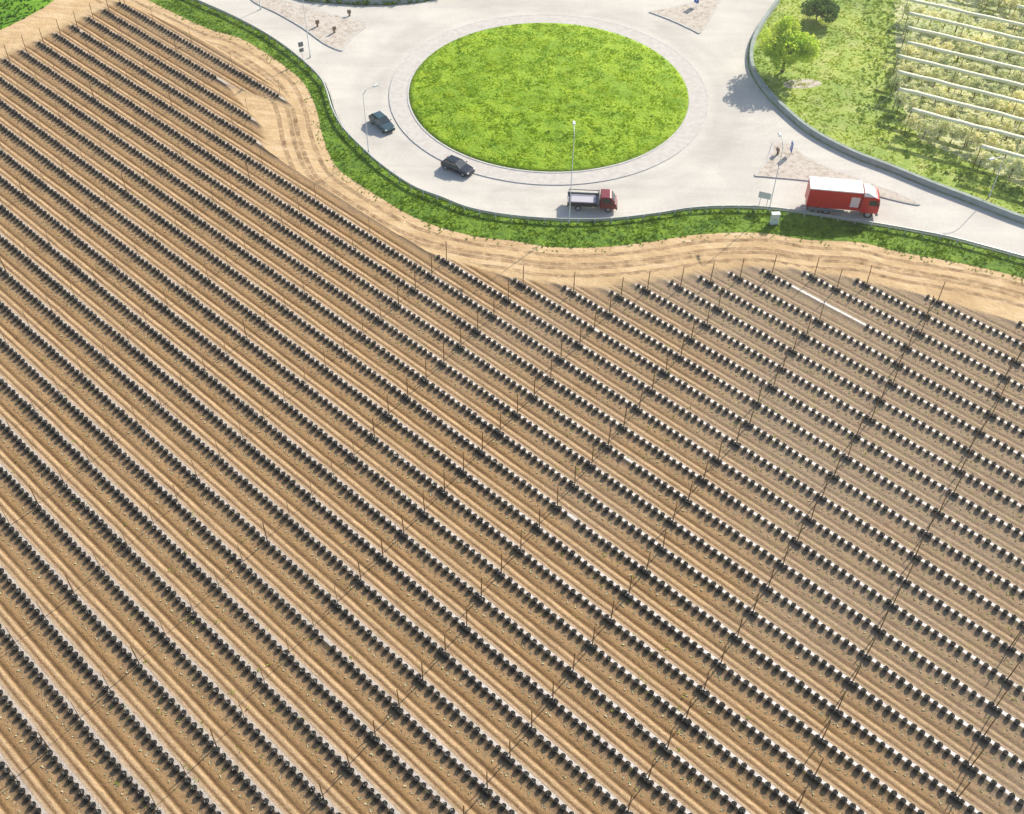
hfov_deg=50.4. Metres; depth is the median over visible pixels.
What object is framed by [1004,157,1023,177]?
fruit tree
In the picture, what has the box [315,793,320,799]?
potted shrub
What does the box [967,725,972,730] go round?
potted shrub
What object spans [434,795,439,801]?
potted shrub
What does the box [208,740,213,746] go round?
potted shrub
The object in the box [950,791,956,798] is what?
potted shrub
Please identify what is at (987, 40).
fruit tree
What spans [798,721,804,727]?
potted shrub
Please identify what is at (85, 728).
potted shrub
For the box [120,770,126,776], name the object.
potted shrub
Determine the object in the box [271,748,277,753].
potted shrub
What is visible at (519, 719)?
potted shrub
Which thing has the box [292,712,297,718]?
potted shrub
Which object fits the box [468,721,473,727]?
potted shrub
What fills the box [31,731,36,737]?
potted shrub
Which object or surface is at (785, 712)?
potted shrub
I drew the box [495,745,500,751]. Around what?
potted shrub
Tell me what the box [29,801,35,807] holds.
potted shrub
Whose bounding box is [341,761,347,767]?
potted shrub
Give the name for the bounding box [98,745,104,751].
potted shrub
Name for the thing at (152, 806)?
potted shrub
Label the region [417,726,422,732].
potted shrub
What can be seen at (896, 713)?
potted shrub
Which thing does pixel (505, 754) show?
potted shrub
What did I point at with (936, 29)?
fruit tree
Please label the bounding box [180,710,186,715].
potted shrub
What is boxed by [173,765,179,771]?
potted shrub
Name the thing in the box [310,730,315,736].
potted shrub
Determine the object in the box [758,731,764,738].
potted shrub
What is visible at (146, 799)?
potted shrub
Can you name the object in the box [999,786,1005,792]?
potted shrub
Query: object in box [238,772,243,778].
potted shrub
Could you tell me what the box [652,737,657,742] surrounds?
potted shrub
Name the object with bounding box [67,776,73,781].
potted shrub
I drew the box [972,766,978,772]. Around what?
potted shrub
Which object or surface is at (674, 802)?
potted shrub
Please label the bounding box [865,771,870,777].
potted shrub
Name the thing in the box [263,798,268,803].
potted shrub
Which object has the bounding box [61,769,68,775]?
potted shrub
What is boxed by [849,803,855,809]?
potted shrub
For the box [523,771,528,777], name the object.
potted shrub
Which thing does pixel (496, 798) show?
potted shrub
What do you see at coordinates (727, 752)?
potted shrub
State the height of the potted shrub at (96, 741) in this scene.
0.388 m
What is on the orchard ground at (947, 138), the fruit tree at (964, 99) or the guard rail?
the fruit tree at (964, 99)
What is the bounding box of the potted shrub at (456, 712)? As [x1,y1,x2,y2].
[454,708,459,715]
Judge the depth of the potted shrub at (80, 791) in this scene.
81.84 m
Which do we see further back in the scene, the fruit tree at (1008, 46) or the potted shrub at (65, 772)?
the fruit tree at (1008, 46)
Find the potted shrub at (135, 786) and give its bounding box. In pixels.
[132,783,137,789]
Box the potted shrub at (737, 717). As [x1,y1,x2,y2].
[734,714,740,720]
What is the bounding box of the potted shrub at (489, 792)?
[486,789,492,795]
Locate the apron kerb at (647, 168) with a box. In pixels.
[389,14,708,184]
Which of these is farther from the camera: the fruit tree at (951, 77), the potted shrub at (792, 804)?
the fruit tree at (951, 77)
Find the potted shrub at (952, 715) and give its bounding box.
[949,712,954,718]
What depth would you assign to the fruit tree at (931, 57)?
155.06 m
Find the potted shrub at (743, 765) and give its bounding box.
[741,762,746,768]
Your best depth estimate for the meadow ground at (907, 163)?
151.41 m
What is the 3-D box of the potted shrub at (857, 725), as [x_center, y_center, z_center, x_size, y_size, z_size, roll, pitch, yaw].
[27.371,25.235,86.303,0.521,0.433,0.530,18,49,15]
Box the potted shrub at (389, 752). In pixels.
[387,750,392,755]
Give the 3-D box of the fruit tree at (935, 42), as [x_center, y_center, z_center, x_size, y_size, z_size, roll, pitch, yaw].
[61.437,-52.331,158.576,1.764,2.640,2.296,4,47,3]
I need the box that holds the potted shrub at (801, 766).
[798,763,804,769]
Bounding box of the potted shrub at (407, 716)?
[404,714,410,719]
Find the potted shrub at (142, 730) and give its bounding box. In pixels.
[140,726,145,733]
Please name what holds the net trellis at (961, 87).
on the orchard ground at (947, 138)
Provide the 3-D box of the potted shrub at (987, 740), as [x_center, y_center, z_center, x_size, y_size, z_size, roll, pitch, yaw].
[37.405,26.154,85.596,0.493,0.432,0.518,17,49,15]
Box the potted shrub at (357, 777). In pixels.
[355,775,360,780]
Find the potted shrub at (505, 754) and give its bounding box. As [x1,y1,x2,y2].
[502,751,507,758]
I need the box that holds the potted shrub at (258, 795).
[255,791,261,798]
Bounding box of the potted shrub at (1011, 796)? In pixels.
[1008,792,1015,799]
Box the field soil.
[0,0,1023,813]
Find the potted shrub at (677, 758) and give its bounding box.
[675,755,680,761]
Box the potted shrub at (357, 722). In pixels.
[354,719,360,725]
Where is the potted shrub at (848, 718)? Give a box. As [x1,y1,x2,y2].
[846,716,851,721]
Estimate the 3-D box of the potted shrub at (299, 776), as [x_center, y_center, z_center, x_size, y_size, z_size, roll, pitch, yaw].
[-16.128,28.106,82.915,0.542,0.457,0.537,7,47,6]
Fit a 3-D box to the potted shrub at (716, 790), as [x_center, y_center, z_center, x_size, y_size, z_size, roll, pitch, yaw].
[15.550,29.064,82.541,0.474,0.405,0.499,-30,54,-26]
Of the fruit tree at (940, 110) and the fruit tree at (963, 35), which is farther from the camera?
the fruit tree at (963, 35)
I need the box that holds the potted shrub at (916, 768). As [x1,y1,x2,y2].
[914,766,919,771]
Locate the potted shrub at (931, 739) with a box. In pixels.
[928,735,934,742]
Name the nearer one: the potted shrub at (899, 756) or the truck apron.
the potted shrub at (899, 756)
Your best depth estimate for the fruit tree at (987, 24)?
161.44 m
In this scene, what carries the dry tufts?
on the field soil
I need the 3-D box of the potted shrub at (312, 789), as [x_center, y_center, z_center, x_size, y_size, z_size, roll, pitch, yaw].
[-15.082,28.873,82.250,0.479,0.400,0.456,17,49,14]
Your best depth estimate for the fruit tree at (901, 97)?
147.51 m
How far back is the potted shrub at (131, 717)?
86.00 m
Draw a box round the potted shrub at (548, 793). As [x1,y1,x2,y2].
[545,790,551,796]
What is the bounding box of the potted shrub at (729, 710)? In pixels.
[727,708,732,713]
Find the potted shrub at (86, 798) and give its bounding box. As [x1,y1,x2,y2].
[83,795,90,801]
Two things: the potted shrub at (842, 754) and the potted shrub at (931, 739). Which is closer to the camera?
the potted shrub at (842, 754)
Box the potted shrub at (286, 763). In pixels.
[284,761,289,766]
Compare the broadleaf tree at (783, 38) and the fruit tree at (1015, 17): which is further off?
the fruit tree at (1015, 17)
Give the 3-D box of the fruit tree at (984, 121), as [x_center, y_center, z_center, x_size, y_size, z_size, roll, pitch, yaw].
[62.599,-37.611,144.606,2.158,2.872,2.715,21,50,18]
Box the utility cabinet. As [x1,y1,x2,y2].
[769,211,780,224]
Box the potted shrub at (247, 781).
[244,779,250,784]
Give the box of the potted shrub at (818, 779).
[815,776,821,783]
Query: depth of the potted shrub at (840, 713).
86.96 m
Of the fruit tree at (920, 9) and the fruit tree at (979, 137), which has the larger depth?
the fruit tree at (920, 9)
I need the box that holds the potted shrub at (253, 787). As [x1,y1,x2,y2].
[250,784,256,790]
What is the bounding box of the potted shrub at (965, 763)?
[962,759,968,766]
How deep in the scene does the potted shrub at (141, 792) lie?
81.84 m
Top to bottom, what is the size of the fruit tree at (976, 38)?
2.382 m
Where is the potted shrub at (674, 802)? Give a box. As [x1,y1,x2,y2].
[671,799,677,805]
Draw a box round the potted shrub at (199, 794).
[196,790,202,797]
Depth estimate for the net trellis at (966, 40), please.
155.78 m
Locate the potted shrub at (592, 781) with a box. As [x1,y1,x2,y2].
[589,778,595,784]
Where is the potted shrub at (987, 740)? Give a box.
[984,736,990,742]
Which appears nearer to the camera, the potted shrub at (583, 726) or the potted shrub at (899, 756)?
the potted shrub at (899, 756)
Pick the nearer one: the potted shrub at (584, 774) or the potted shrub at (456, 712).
the potted shrub at (584, 774)
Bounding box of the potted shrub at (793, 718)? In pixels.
[790,715,796,721]
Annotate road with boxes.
[200,0,1023,254]
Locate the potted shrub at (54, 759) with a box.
[51,756,57,762]
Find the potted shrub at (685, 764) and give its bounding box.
[683,761,688,767]
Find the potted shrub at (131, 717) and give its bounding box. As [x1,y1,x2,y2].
[129,715,134,720]
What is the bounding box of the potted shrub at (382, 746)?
[380,743,385,749]
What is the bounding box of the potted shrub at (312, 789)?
[309,786,315,792]
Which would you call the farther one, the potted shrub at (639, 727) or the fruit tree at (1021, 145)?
the fruit tree at (1021, 145)
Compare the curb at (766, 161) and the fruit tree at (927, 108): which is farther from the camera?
the fruit tree at (927, 108)
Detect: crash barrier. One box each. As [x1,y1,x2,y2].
[309,0,425,4]
[749,0,1023,222]
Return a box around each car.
[368,111,394,132]
[440,155,474,176]
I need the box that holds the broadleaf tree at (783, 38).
[759,14,819,72]
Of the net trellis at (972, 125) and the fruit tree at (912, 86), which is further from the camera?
the fruit tree at (912, 86)
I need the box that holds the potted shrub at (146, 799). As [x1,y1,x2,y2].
[143,796,149,802]
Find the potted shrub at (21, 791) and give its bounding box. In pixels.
[18,788,25,794]
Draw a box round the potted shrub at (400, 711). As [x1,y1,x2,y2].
[397,708,403,714]
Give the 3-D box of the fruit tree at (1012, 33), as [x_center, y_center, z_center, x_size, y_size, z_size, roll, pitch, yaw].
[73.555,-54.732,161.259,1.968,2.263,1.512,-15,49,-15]
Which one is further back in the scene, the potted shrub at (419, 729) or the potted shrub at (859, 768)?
the potted shrub at (419, 729)
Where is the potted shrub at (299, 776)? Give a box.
[296,772,303,779]
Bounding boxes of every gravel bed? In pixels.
[758,142,916,203]
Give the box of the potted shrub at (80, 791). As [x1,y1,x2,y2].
[78,789,83,794]
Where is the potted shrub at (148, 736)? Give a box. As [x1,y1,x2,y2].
[145,733,150,739]
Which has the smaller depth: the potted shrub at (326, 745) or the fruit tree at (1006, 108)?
the potted shrub at (326, 745)
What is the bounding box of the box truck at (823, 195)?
[805,176,879,217]
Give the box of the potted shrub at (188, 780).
[185,777,190,783]
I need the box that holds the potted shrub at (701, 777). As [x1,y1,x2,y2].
[698,774,704,780]
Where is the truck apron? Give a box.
[391,15,706,183]
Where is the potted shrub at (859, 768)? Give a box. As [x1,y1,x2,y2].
[856,764,863,771]
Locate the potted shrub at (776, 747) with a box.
[774,744,779,750]
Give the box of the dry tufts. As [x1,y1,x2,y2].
[0,10,1023,813]
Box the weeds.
[8,33,1021,807]
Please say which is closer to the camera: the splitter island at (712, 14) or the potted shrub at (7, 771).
the potted shrub at (7, 771)
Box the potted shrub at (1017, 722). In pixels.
[1014,719,1020,725]
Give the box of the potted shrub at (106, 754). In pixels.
[104,751,109,757]
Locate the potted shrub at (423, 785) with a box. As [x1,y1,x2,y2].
[420,782,425,788]
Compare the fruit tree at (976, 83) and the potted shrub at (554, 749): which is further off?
the fruit tree at (976, 83)
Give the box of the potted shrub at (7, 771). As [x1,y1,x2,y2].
[4,767,10,773]
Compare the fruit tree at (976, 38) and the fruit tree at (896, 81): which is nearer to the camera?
the fruit tree at (896, 81)
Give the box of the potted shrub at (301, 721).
[298,718,303,724]
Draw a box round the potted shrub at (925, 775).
[923,772,928,778]
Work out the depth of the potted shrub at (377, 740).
84.94 m
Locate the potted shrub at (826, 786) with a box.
[823,783,829,789]
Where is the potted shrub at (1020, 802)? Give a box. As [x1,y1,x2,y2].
[1018,798,1023,805]
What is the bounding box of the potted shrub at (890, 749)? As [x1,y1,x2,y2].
[888,747,894,752]
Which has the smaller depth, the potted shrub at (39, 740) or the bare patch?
the potted shrub at (39, 740)
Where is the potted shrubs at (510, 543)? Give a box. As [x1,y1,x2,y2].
[0,1,1023,813]
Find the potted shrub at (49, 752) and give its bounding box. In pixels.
[47,749,52,755]
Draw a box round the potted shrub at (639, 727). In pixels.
[637,723,642,730]
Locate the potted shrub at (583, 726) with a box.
[580,722,586,729]
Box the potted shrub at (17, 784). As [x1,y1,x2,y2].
[14,781,20,786]
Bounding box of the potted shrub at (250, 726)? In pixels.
[247,723,253,729]
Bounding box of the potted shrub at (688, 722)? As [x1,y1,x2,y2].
[685,718,691,725]
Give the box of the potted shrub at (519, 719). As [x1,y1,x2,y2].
[516,716,522,722]
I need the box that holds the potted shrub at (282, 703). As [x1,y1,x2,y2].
[280,700,285,706]
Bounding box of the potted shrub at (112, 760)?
[110,757,115,763]
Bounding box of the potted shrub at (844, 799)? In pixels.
[841,796,847,803]
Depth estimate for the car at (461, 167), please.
137.23 m
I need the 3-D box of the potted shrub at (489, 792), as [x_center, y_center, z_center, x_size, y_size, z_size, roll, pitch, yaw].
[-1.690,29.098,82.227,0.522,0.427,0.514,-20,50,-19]
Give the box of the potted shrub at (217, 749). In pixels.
[214,746,219,752]
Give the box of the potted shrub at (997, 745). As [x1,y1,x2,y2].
[993,742,1000,748]
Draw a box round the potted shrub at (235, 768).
[232,765,238,771]
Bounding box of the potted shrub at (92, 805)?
[89,802,95,808]
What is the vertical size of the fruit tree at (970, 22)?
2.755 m
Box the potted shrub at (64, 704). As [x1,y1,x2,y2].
[62,702,67,707]
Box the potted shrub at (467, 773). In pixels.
[465,770,470,776]
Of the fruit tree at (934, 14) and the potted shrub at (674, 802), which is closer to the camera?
the potted shrub at (674, 802)
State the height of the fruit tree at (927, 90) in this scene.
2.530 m
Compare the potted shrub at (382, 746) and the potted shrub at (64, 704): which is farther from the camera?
the potted shrub at (64, 704)
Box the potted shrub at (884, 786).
[882,784,887,789]
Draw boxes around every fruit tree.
[889,73,903,92]
[893,91,909,111]
[895,62,906,74]
[897,44,916,63]
[900,19,916,33]
[901,2,916,20]
[901,113,920,131]
[902,33,916,41]
[905,61,918,80]
[906,81,917,96]
[906,96,920,113]
[911,5,927,22]
[915,48,930,67]
[916,37,928,49]
[917,23,929,37]
[917,69,932,83]
[917,85,931,99]
[918,118,935,134]
[921,103,933,118]
[927,55,939,69]
[928,10,941,25]
[928,37,940,54]
[928,67,943,86]
[929,23,943,40]
[930,119,953,139]
[931,86,947,103]
[932,103,948,121]
[936,53,952,70]
[938,10,953,28]
[938,41,954,57]
[940,70,961,90]
[941,30,953,41]
[944,91,957,105]
[945,105,959,117]
[947,125,961,142]
[952,12,967,31]
[952,62,968,76]
[954,28,968,45]
[955,41,970,61]
[955,77,974,93]
[957,125,977,146]
[958,93,969,110]
[962,17,976,31]
[962,62,979,79]
[963,112,975,128]
[965,44,980,61]
[966,34,981,46]
[969,77,985,96]
[971,150,993,168]
[972,131,986,148]
[974,98,984,111]
[976,114,991,131]
[977,19,995,35]
[979,36,994,52]
[981,65,993,80]
[981,98,1003,116]
[982,52,993,67]
[983,82,998,97]
[985,132,1005,153]
[989,118,1001,132]
[989,156,1006,173]
[990,21,1007,37]
[990,39,1006,54]
[990,51,1006,70]
[992,0,1007,10]
[992,69,1006,84]
[998,100,1016,120]
[999,87,1011,96]
[1000,118,1020,138]
[1002,40,1020,57]
[1003,69,1023,89]
[1003,139,1016,157]
[1004,30,1016,42]
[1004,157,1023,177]
[1005,0,1022,12]
[1006,55,1022,73]
[1008,10,1023,27]
[1009,90,1023,104]
[1013,103,1023,123]
[1014,29,1023,44]
[1015,45,1023,57]
[1017,124,1023,142]
[1018,141,1023,159]
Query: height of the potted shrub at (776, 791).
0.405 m
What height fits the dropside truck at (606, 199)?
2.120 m
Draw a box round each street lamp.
[302,0,310,57]
[363,84,378,152]
[568,121,574,223]
[768,132,782,210]
[988,157,1003,197]
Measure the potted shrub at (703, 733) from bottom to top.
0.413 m
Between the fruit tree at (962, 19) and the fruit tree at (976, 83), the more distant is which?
the fruit tree at (962, 19)
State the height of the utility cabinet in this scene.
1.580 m
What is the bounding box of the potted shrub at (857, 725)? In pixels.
[854,722,860,728]
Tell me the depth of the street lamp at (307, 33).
154.60 m
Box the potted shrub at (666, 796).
[663,793,669,799]
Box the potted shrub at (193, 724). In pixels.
[191,722,196,727]
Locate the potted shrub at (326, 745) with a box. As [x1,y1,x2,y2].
[323,742,328,748]
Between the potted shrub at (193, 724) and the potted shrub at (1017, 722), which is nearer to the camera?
the potted shrub at (193, 724)
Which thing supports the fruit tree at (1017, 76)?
on the orchard ground at (947, 138)
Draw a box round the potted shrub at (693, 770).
[690,767,696,773]
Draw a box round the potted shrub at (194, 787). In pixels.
[191,784,196,790]
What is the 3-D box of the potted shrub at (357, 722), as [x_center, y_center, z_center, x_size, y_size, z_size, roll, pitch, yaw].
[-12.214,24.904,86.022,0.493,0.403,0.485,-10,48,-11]
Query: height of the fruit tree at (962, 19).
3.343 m
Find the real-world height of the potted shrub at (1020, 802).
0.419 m
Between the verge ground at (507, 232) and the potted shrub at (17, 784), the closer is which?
the potted shrub at (17, 784)
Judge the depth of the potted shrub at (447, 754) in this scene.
84.23 m
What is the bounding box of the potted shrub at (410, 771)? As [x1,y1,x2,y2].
[407,768,413,774]
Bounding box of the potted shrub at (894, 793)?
[891,790,897,796]
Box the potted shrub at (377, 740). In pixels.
[374,736,379,743]
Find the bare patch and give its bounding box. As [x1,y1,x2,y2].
[783,79,821,88]
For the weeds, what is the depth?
100.12 m
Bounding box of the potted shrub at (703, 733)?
[701,730,706,737]
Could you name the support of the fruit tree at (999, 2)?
on the orchard ground at (947, 138)
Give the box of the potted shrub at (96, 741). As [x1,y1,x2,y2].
[93,739,99,744]
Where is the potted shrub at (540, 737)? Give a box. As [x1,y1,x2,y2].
[538,735,543,740]
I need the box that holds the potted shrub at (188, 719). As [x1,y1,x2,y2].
[185,716,190,722]
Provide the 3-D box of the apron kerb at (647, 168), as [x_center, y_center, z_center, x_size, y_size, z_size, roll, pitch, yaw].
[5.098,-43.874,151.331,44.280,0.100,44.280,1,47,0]
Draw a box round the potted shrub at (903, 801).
[900,798,906,803]
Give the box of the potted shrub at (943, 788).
[940,785,946,791]
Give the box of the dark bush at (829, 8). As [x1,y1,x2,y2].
[800,0,839,22]
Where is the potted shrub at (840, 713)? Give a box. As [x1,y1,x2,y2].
[837,710,843,716]
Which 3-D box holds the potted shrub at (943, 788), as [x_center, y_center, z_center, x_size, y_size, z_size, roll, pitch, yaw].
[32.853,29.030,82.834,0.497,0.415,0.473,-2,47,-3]
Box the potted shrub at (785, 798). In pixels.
[782,794,788,801]
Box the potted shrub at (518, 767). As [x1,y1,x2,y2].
[516,765,521,770]
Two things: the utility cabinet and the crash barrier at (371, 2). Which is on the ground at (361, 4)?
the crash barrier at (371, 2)
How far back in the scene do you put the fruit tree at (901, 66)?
153.45 m
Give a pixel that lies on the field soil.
(286, 734)
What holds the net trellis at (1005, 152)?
on the orchard ground at (947, 138)
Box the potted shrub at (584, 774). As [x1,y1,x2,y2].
[582,772,587,777]
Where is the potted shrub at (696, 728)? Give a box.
[693,725,699,731]
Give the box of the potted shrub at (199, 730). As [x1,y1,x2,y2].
[197,728,202,733]
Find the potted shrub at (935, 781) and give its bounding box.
[932,778,938,784]
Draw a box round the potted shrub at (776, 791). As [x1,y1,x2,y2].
[773,788,779,794]
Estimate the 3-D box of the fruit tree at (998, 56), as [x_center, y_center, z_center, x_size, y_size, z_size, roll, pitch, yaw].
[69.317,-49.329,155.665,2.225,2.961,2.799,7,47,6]
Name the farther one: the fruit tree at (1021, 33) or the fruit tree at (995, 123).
the fruit tree at (1021, 33)
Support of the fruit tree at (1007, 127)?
on the orchard ground at (947, 138)
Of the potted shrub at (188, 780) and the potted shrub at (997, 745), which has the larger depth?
the potted shrub at (997, 745)
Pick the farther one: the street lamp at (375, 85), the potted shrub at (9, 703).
the street lamp at (375, 85)
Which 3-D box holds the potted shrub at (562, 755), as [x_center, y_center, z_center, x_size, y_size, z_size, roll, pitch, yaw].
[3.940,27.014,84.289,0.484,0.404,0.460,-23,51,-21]
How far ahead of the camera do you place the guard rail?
131.93 m
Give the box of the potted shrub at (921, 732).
[919,729,924,735]
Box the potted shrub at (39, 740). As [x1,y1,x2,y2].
[35,737,42,743]
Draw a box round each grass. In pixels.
[0,0,50,28]
[305,0,427,4]
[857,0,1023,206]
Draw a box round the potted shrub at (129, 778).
[127,776,132,781]
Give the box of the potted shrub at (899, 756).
[897,753,902,759]
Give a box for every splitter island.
[252,0,367,50]
[649,0,720,33]
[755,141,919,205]
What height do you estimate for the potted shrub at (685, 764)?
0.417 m
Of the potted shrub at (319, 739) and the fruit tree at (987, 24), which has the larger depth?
the fruit tree at (987, 24)
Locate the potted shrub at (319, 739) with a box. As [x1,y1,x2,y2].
[316,736,322,742]
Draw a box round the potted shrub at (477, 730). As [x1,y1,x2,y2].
[474,727,479,733]
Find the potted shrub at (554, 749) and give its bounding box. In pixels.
[552,746,557,752]
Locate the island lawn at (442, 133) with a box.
[409,23,688,171]
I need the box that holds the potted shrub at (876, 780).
[873,778,879,783]
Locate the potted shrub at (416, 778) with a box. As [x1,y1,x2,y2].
[414,776,419,781]
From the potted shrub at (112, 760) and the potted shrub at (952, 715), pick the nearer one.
the potted shrub at (112, 760)
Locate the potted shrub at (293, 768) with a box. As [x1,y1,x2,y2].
[290,765,296,772]
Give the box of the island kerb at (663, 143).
[407,22,690,172]
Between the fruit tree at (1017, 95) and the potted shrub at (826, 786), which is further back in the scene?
the fruit tree at (1017, 95)
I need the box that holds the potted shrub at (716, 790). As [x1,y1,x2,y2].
[714,787,719,793]
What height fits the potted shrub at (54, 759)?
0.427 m
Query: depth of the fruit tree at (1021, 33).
160.19 m
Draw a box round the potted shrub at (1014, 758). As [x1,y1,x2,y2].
[1012,755,1017,761]
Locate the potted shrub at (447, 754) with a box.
[444,750,450,757]
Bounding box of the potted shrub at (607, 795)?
[604,792,609,798]
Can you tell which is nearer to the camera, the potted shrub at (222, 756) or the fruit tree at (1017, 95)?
the potted shrub at (222, 756)
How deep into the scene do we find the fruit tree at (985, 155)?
138.23 m
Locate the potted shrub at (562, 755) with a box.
[560,753,565,758]
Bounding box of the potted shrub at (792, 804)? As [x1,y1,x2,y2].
[790,801,795,807]
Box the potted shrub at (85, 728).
[82,725,88,731]
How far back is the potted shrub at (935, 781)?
83.14 m
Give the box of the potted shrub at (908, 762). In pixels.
[906,759,911,765]
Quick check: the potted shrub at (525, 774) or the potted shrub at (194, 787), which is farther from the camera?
the potted shrub at (525, 774)
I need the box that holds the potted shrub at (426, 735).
[424,732,429,738]
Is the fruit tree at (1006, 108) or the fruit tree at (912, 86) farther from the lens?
the fruit tree at (912, 86)
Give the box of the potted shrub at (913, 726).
[911,723,916,729]
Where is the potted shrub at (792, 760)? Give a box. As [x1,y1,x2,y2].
[790,757,795,763]
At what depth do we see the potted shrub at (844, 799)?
82.06 m
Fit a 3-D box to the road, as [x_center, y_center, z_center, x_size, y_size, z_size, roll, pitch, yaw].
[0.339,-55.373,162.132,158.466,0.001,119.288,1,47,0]
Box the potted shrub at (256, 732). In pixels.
[254,729,259,735]
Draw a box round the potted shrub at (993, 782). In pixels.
[990,780,996,785]
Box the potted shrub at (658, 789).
[656,786,661,792]
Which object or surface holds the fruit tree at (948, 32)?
on the orchard ground at (947, 138)
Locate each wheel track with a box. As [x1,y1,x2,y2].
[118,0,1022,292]
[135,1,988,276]
[245,64,1000,291]
[279,124,1019,306]
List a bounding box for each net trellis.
[877,54,1023,103]
[877,70,1023,113]
[877,87,1023,140]
[886,26,1023,73]
[887,41,1023,89]
[888,0,1023,39]
[889,12,1023,55]
[890,107,1023,146]
[958,144,1023,167]
[1003,4,1023,26]
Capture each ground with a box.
[0,0,1023,318]
[150,0,1023,277]
[306,0,430,4]
[747,0,1023,223]
[894,0,1023,187]
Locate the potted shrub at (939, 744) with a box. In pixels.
[937,741,942,747]
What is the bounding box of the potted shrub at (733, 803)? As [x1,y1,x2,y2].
[731,801,736,806]
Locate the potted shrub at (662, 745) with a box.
[659,742,665,748]
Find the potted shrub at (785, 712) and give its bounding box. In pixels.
[783,709,788,715]
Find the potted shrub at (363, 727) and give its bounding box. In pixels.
[360,724,366,730]
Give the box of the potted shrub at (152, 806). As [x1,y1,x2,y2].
[149,803,155,809]
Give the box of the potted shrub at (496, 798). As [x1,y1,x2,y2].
[494,796,499,801]
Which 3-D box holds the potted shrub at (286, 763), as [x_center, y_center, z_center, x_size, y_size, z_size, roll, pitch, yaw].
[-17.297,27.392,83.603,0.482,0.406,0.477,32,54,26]
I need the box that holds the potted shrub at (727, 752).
[725,749,730,755]
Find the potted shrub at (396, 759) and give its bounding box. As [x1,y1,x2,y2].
[393,756,399,762]
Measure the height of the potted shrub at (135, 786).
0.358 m
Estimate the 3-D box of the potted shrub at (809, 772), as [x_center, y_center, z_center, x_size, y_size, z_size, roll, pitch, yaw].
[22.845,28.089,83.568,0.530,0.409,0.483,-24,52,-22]
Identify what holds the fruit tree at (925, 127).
on the orchard ground at (947, 138)
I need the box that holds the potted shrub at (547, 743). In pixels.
[545,740,550,747]
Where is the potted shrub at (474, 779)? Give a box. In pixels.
[472,777,477,782]
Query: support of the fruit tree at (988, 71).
on the orchard ground at (947, 138)
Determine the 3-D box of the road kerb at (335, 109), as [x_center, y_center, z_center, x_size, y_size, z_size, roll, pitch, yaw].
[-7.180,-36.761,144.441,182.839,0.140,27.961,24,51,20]
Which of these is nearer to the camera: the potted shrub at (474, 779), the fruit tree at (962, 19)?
the potted shrub at (474, 779)
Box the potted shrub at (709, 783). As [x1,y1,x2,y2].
[706,780,712,787]
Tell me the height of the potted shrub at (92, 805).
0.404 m
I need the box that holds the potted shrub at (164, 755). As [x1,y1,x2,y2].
[162,752,167,758]
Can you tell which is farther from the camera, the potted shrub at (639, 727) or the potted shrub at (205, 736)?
the potted shrub at (639, 727)
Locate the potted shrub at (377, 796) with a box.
[375,793,380,799]
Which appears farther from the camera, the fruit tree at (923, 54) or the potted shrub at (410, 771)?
the fruit tree at (923, 54)
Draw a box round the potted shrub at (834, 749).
[831,746,837,751]
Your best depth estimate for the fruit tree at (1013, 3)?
167.06 m
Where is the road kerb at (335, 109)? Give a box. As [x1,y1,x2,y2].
[195,0,1023,258]
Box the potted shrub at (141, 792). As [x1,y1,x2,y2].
[138,789,143,795]
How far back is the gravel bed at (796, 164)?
138.89 m
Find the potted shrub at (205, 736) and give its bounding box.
[202,734,208,739]
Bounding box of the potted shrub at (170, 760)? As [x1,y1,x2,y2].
[168,757,173,763]
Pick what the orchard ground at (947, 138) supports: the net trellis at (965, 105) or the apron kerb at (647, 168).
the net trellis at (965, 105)
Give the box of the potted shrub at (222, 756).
[220,753,225,759]
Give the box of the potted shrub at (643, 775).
[640,772,646,779]
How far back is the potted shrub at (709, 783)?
82.81 m
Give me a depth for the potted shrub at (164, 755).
83.92 m
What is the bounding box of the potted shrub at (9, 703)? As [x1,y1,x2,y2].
[6,701,12,706]
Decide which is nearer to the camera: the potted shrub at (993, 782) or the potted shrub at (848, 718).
the potted shrub at (993, 782)
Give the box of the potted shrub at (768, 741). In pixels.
[765,739,771,744]
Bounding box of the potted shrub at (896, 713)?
[894,710,899,716]
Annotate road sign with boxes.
[298,42,303,57]
[758,191,771,205]
[790,141,793,154]
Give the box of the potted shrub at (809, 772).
[806,769,812,775]
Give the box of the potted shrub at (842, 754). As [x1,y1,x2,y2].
[839,752,845,757]
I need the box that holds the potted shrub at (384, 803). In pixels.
[381,800,387,807]
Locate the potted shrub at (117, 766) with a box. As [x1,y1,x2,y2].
[114,763,120,769]
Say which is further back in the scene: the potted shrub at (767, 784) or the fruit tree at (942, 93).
the fruit tree at (942, 93)
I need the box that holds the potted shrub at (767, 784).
[764,781,770,788]
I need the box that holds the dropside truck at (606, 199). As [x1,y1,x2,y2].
[567,188,616,211]
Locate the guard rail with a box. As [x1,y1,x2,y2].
[192,0,1023,257]

